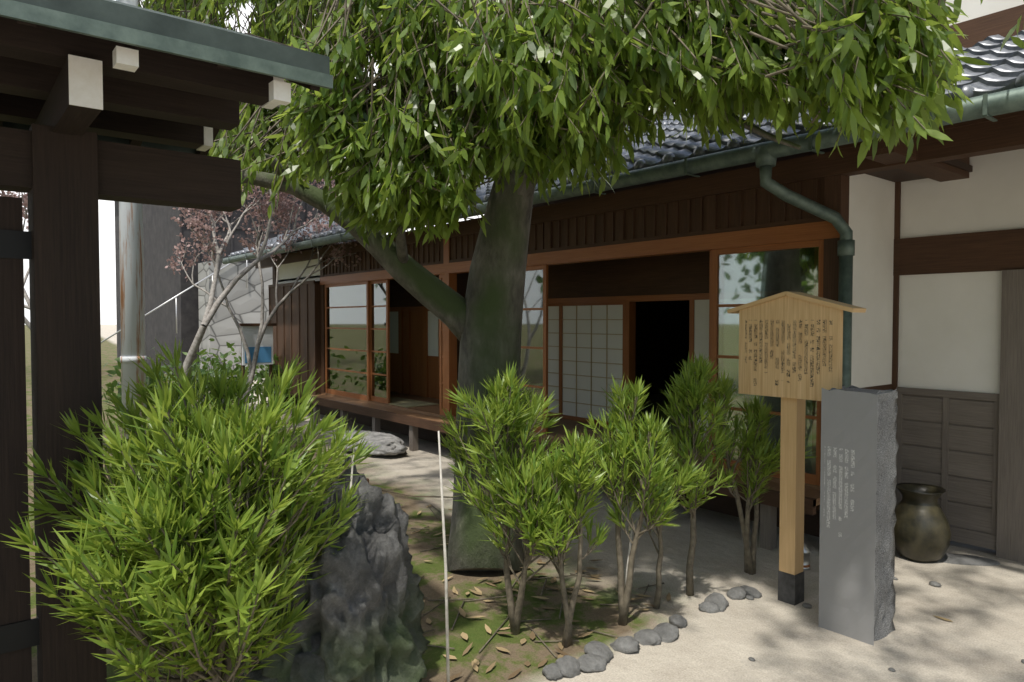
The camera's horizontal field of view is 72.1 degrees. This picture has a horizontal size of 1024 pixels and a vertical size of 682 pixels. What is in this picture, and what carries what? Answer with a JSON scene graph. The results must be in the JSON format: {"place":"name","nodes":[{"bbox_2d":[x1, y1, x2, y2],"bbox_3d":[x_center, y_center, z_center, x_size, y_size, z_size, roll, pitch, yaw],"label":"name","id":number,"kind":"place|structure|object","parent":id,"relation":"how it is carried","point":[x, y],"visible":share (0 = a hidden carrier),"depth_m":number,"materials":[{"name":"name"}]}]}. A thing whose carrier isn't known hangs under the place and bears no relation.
{"place":"outdoors","nodes":[
{"label":"outdoors","id":0,"kind":"place"},
{"bbox_2d":[101,260,272,376],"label":"stone retaining wall","id":1,"kind":"structure","parent":0,"point":[244,298],"depth_m":19.03,"materials":[{"name":"grey stone"}]},
{"bbox_2d":[0,0,674,324],"bbox_3d":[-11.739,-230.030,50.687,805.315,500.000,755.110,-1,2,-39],"label":"sky","id":2,"kind":"structure","parent":0,"point":[107,261],"depth_m":236.64,"materials":[{"name":"white"}]},
{"bbox_2d":[25,325,1023,681],"bbox_3d":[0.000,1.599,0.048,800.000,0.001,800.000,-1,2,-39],"label":"ground","id":3,"kind":"structure","parent":0,"point":[979,637],"depth_m":3.88,"materials":[{"name":"beige sand"}]},
{"bbox_2d":[116,0,146,464],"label":"utility pole","id":4,"kind":"object","parent":3,"relation":"on","point":[132,298],"visible":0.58,"depth_m":6.51,"materials":[{"name":"grey concrete"}]},
{"bbox_2d":[0,0,332,681],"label":"gate","id":5,"kind":"structure","parent":3,"relation":"on","point":[111,100],"depth_m":2.54,"materials":[{"name":"brown wood"}]},
{"bbox_2d":[0,159,361,412],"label":"maple tree","id":6,"kind":"object","parent":3,"relation":"on","point":[210,311],"depth_m":9.97,"materials":[{"name":"plant"}]},
{"bbox_2d":[0,338,379,681],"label":"bush","id":7,"kind":"object","parent":3,"relation":"on","point":[219,428],"depth_m":2.31,"materials":[{"name":"green plant"}]},
{"bbox_2d":[102,338,290,414],"bbox_3d":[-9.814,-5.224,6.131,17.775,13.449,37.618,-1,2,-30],"label":"shrubs","id":8,"kind":"object","parent":3,"relation":"on","point":[220,368],"visible":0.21,"depth_m":11.06,"materials":[{"name":"green plant"}]},
{"bbox_2d":[115,170,355,373],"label":"building","id":9,"kind":"structure","parent":3,"relation":"on","point":[161,240],"depth_m":20.45,"materials":[{"name":"tile"}]},
{"bbox_2d":[239,323,275,396],"bbox_3d":[-3.686,0.518,10.214,0.520,1.549,0.102,-1,2,-39],"label":"info sign","id":10,"kind":"object","parent":3,"relation":"on","point":[250,333],"visible":0.66,"depth_m":10.18,"materials":[{"name":"white"}]},
{"bbox_2d":[240,632,350,681],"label":"garden rock","id":11,"kind":"object","parent":3,"relation":"on","point":[307,666],"visible":0.21,"depth_m":2.68,"materials":[{"name":"grey stone"}]},
{"bbox_2d":[240,457,429,681],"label":"garden rock","id":12,"kind":"object","parent":3,"relation":"on","point":[366,608],"visible":0.65,"depth_m":2.75,"materials":[{"name":"grey stone"}]},
{"bbox_2d":[331,430,407,455],"bbox_3d":[-1.753,1.230,8.597,0.650,0.179,1.382,-2,2,-45],"label":"stepping stone","id":13,"kind":"object","parent":3,"relation":"on","point":[390,444],"visible":0.64,"depth_m":8.20,"materials":[{"name":"grey stone"}]},
{"bbox_2d":[366,478,571,520],"bbox_3d":[-0.659,1.269,5.355,2.469,0.340,0.168,1,2,27],"label":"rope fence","id":14,"kind":"object","parent":3,"relation":"on","point":[415,496],"visible":0.17,"depth_m":5.43,"materials":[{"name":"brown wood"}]},
{"bbox_2d":[438,386,538,506],"bbox_3d":[-0.208,0.853,4.596,0.570,1.224,0.910,-1,2,-18],"label":"shrub","id":15,"kind":"object","parent":3,"relation":"on","point":[451,441],"depth_m":4.54,"materials":[{"name":"green plant"}]},
{"bbox_2d":[350,431,632,681],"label":"thin poles","id":16,"kind":"object","parent":3,"relation":"on","point":[446,600],"visible":0.45,"depth_m":2.93,"materials":[{"name":"grey metal"}]},
{"bbox_2d":[445,360,602,634],"bbox_3d":[0.010,0.793,3.577,0.773,1.404,0.911,-1,2,-39],"label":"shrub","id":17,"kind":"object","parent":3,"relation":"on","point":[497,407],"depth_m":3.48,"materials":[{"name":"green plant"}]},
{"bbox_2d":[411,504,663,657],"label":"fallen twigs","id":18,"kind":"object","parent":3,"relation":"on","point":[474,599],"visible":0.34,"depth_m":3.96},
{"bbox_2d":[150,505,952,681],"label":"leaf litter","id":19,"kind":"object","parent":3,"relation":"on","point":[488,630],"visible":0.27,"depth_m":3.77,"materials":[{"name":"brown plant"}]},
{"bbox_2d":[542,663,562,679],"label":"border stone","id":20,"kind":"object","parent":3,"relation":"on","point":[551,671],"visible":0.98,"depth_m":3.14,"materials":[{"name":"grey stone"}]},
{"bbox_2d":[519,425,610,647],"bbox_3d":[0.246,0.943,3.413,0.518,1.117,0.458,-1,2,-39],"label":"shrub","id":21,"kind":"object","parent":3,"relation":"on","point":[580,448],"depth_m":3.39,"materials":[{"name":"green plant"}]},
{"bbox_2d":[555,655,580,677],"bbox_3d":[0.256,1.476,3.209,0.119,0.073,0.135,8,-5,4],"label":"border stone","id":22,"kind":"object","parent":3,"relation":"on","point":[568,665],"visible":0.88,"depth_m":3.16,"materials":[{"name":"grey stone"}]},
{"bbox_2d":[138,0,1023,571],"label":"tree","id":23,"kind":"object","parent":3,"relation":"on","point":[385,205],"depth_m":3.58,"materials":[{"name":"green plant"}]},
{"bbox_2d":[577,653,606,671],"bbox_3d":[0.369,1.481,3.251,0.172,0.045,0.136,4,2,-36],"label":"border stone","id":24,"kind":"object","parent":3,"relation":"on","point":[591,662],"visible":0.92,"depth_m":3.22,"materials":[{"name":"grey stone"}]},
{"bbox_2d":[584,641,613,661],"bbox_3d":[0.415,1.475,3.359,0.145,0.057,0.176,9,-2,-11],"label":"border stone","id":25,"kind":"object","parent":3,"relation":"on","point":[598,648],"visible":0.87,"depth_m":3.33,"materials":[{"name":"grey stone"}]},
{"bbox_2d":[562,374,680,625],"bbox_3d":[0.627,0.826,3.721,0.736,1.333,0.693,-1,2,-39],"label":"shrub","id":26,"kind":"object","parent":3,"relation":"on","point":[623,443],"depth_m":3.64,"materials":[{"name":"green plant"}]},
{"bbox_2d":[222,0,1023,562],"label":"house","id":27,"kind":"structure","parent":3,"relation":"on","point":[652,266],"depth_m":5.36,"materials":[{"name":"brown wood"}]},
{"bbox_2d":[610,636,639,653],"bbox_3d":[0.551,1.473,3.429,0.157,0.056,0.116,-13,0,42],"label":"border stone","id":28,"kind":"object","parent":3,"relation":"on","point":[626,644],"visible":1,"depth_m":3.39,"materials":[{"name":"grey stone"}]},
{"bbox_2d":[634,629,661,645],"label":"border stone","id":29,"kind":"object","parent":3,"relation":"on","point":[644,637],"visible":0.96,"depth_m":3.49,"materials":[{"name":"grey stone"}]},
{"bbox_2d":[652,622,678,642],"bbox_3d":[0.770,1.472,3.566,0.148,0.047,0.159,-10,6,11],"label":"border stone","id":30,"kind":"object","parent":3,"relation":"on","point":[667,632],"visible":0.82,"depth_m":3.54,"materials":[{"name":"grey stone"}]},
{"bbox_2d":[624,437,707,608],"bbox_3d":[0.834,0.992,3.863,0.454,0.989,0.516,-1,2,-39],"label":"shrub","id":31,"kind":"object","parent":3,"relation":"on","point":[683,480],"depth_m":3.83,"materials":[{"name":"green plant"}]},
{"bbox_2d":[669,614,687,627],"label":"border stone","id":32,"kind":"object","parent":3,"relation":"on","point":[679,621],"visible":0.98,"depth_m":3.66,"materials":[{"name":"grey stone"}]},
{"bbox_2d":[638,352,735,595],"bbox_3d":[1.046,0.767,4.036,0.679,1.426,0.650,-1,2,-39],"label":"shrub","id":33,"kind":"object","parent":3,"relation":"on","point":[699,390],"depth_m":4.05,"materials":[{"name":"green plant"}]},
{"bbox_2d":[698,601,719,612],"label":"border stone","id":34,"kind":"object","parent":3,"relation":"on","point":[709,607],"visible":1,"depth_m":3.85,"materials":[{"name":"grey stone"}]},
{"bbox_2d":[704,592,728,611],"bbox_3d":[1.148,1.458,3.956,0.129,0.047,0.203,-10,8,8],"label":"border stone","id":35,"kind":"object","parent":3,"relation":"on","point":[720,600],"visible":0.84,"depth_m":3.93,"materials":[{"name":"grey stone"}]},
{"bbox_2d":[726,586,745,599],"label":"border stone","id":36,"kind":"object","parent":3,"relation":"on","point":[737,593],"visible":1,"depth_m":4.05,"materials":[{"name":"grey stone"}]},
{"bbox_2d":[745,595,753,599],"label":"pebble","id":37,"kind":"object","parent":3,"relation":"on","point":[749,597],"visible":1,"depth_m":4.03,"materials":[{"name":"grey stone"}]},
{"bbox_2d":[740,585,761,597],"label":"border stone","id":38,"kind":"object","parent":3,"relation":"on","point":[753,592],"visible":0.82,"depth_m":4.07,"materials":[{"name":"grey stone"}]},
{"bbox_2d":[696,370,816,574],"bbox_3d":[1.472,0.814,4.361,0.807,1.318,0.625,-1,2,-39],"label":"shrub","id":39,"kind":"object","parent":3,"relation":"on","point":[762,447],"depth_m":4.36,"materials":[{"name":"green plant"}]},
{"bbox_2d":[727,291,865,605],"bbox_3d":[1.575,0.602,3.975,0.150,1.758,0.746,-1,2,-39],"label":"sign board","id":40,"kind":"object","parent":3,"relation":"on","point":[791,349],"visible":0.97,"depth_m":3.95,"materials":[{"name":"brown wood"}]},
{"bbox_2d":[802,603,811,608],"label":"pebble","id":41,"kind":"object","parent":3,"relation":"on","point":[807,605],"visible":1,"depth_m":3.91,"materials":[{"name":"grey stone"}]},
{"bbox_2d":[818,385,898,645],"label":"stone pillar","id":42,"kind":"structure","parent":3,"relation":"on","point":[858,500],"depth_m":3.54,"materials":[{"name":"stone"}]},
{"bbox_2d":[894,483,950,562],"bbox_3d":[2.744,1.221,4.716,0.350,0.475,0.350,-1,2,-39],"label":"ceramic jar","id":43,"kind":"object","parent":3,"relation":"on","point":[922,532],"visible":0.97,"depth_m":4.61,"materials":[{"name":"ceramic"}]},
{"bbox_2d":[929,581,941,586],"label":"pebble","id":44,"kind":"object","parent":3,"relation":"on","point":[934,583],"visible":1,"depth_m":4.22,"materials":[{"name":"grey stone"}]},
{"bbox_2d":[938,553,1000,565],"bbox_3d":[2.987,1.452,4.691,0.461,0.035,0.200,1,2,16],"label":"path stone","id":45,"kind":"object","parent":3,"relation":"on","point":[961,559],"visible":0.69,"depth_m":4.64,"materials":[{"name":"grey stone"}]},
{"bbox_2d":[803,543,810,569],"bbox_3d":[1.872,1.381,4.551,0.112,0.165,0.112,-1,2,-39],"label":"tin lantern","id":46,"kind":"object","parent":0,"point":[807,552],"visible":0.29,"depth_m":4.51,"materials":[{"name":"grey"}]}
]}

